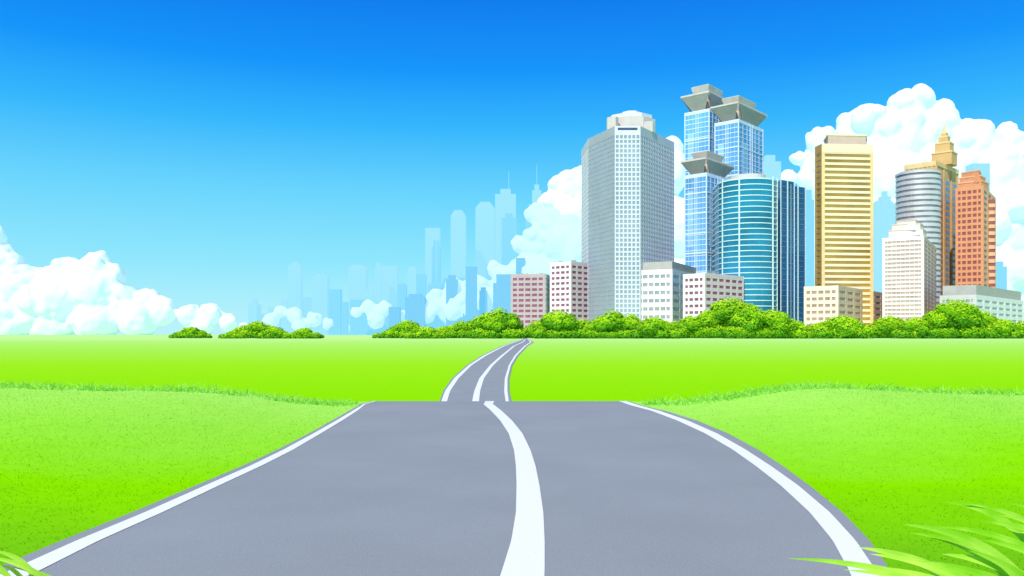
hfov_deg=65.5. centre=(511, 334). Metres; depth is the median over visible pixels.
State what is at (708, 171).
blue glass skyscraper
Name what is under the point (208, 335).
bush
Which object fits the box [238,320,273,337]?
bush
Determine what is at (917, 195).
cylindrical skyscraper
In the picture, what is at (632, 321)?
bush
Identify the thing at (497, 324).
bush
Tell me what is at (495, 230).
distant skyline
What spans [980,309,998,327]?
bush
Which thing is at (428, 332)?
bush
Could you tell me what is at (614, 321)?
bush
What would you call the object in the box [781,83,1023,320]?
cloud
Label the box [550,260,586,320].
office block
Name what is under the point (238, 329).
bush
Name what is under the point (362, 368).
ground
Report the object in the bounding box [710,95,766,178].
blue glass skyscraper
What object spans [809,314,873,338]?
bush
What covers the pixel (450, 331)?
bush
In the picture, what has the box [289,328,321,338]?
bush
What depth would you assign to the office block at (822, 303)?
611.60 m
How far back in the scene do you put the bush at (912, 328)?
424.32 m
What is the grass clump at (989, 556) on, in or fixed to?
on the ground at (362, 368)
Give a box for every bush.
[172,326,205,337]
[202,332,212,337]
[218,331,245,338]
[231,325,244,331]
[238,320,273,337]
[256,327,290,338]
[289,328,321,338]
[372,330,394,337]
[382,320,420,337]
[404,326,446,338]
[439,320,472,337]
[457,316,485,337]
[469,307,529,338]
[524,320,546,337]
[530,309,588,338]
[576,319,588,324]
[578,316,618,338]
[593,310,631,338]
[619,313,641,331]
[628,317,683,338]
[674,315,710,337]
[690,308,722,337]
[698,296,758,337]
[721,305,787,338]
[753,309,796,338]
[782,318,813,338]
[805,323,814,330]
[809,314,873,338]
[866,315,903,337]
[889,317,941,338]
[917,309,961,338]
[921,299,997,338]
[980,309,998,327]
[986,319,1023,338]
[1016,321,1023,330]
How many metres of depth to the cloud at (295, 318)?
1938.71 m
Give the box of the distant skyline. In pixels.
[248,155,1006,334]
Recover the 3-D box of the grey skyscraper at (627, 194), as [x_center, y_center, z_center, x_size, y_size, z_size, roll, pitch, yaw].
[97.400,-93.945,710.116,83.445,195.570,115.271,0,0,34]
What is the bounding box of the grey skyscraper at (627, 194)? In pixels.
[581,111,673,321]
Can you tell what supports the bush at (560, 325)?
on the ground at (362, 368)
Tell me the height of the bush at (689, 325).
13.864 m
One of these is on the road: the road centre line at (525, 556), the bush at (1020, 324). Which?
the road centre line at (525, 556)
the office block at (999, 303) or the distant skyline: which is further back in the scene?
the distant skyline
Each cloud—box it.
[0,226,247,334]
[258,306,349,331]
[350,202,580,328]
[537,135,683,263]
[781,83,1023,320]
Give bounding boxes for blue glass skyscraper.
[680,150,733,272]
[681,84,722,175]
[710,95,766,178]
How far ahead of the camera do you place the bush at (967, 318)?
421.99 m
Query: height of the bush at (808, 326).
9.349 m
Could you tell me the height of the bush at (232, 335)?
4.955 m
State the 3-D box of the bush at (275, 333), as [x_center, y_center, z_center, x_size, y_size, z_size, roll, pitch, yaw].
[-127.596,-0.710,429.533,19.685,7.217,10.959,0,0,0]
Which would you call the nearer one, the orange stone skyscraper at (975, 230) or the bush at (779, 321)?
the bush at (779, 321)
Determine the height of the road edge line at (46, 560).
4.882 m
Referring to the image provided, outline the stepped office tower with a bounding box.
[882,219,936,319]
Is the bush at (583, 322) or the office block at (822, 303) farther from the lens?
the office block at (822, 303)
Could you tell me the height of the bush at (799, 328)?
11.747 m
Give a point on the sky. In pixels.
(210, 148)
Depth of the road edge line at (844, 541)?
8.74 m
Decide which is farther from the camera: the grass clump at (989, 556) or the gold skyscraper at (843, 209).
the gold skyscraper at (843, 209)
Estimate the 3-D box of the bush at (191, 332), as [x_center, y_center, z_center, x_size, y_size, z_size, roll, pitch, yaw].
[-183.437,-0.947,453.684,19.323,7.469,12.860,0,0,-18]
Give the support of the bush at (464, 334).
on the ground at (362, 368)
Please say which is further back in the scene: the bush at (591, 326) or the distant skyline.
the distant skyline
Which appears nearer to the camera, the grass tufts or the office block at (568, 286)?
the grass tufts
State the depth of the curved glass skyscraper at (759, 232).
647.24 m
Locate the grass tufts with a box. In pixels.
[0,378,1023,406]
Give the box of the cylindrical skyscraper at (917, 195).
[895,169,940,304]
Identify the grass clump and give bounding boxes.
[0,551,50,575]
[788,502,1023,575]
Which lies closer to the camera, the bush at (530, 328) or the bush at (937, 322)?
the bush at (937, 322)
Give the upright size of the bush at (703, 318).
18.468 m
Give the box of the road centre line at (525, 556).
[472,338,544,575]
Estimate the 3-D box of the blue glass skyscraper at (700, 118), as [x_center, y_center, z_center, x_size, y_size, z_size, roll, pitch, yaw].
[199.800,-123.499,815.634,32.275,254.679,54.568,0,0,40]
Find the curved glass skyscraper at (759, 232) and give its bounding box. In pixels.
[712,173,805,322]
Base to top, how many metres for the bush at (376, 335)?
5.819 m
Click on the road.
(401, 488)
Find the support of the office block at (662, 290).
on the ground at (362, 368)
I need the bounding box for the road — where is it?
[0,338,887,575]
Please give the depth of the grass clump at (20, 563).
5.47 m
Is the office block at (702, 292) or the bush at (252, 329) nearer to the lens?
the bush at (252, 329)
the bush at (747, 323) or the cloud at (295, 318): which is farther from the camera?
the cloud at (295, 318)
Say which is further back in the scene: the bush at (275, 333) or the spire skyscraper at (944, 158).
the spire skyscraper at (944, 158)
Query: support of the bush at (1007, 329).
on the ground at (362, 368)
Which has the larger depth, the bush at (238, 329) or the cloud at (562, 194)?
the cloud at (562, 194)
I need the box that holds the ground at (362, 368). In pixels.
[0,335,1023,575]
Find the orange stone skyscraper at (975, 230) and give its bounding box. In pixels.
[955,169,995,287]
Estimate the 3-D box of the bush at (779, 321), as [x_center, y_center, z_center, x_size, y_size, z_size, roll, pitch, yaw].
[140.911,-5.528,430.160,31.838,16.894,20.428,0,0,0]
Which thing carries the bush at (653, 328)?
on the ground at (362, 368)
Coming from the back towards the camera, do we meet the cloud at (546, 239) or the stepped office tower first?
the cloud at (546, 239)
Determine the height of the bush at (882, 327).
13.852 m
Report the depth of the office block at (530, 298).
693.51 m
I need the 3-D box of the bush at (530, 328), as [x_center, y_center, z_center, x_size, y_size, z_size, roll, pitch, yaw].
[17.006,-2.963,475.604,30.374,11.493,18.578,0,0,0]
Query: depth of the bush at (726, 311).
447.53 m
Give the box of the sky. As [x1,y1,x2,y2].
[0,0,1023,334]
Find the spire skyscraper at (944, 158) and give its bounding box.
[904,120,958,295]
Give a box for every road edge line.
[0,338,522,575]
[504,340,876,575]
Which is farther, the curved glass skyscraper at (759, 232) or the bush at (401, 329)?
the curved glass skyscraper at (759, 232)
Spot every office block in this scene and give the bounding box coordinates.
[511,273,549,327]
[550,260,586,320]
[641,261,695,322]
[683,273,743,317]
[804,285,881,324]
[940,285,1022,323]
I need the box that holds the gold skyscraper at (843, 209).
[815,134,872,324]
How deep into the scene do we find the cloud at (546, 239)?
1784.58 m
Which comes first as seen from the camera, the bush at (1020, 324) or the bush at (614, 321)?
the bush at (614, 321)

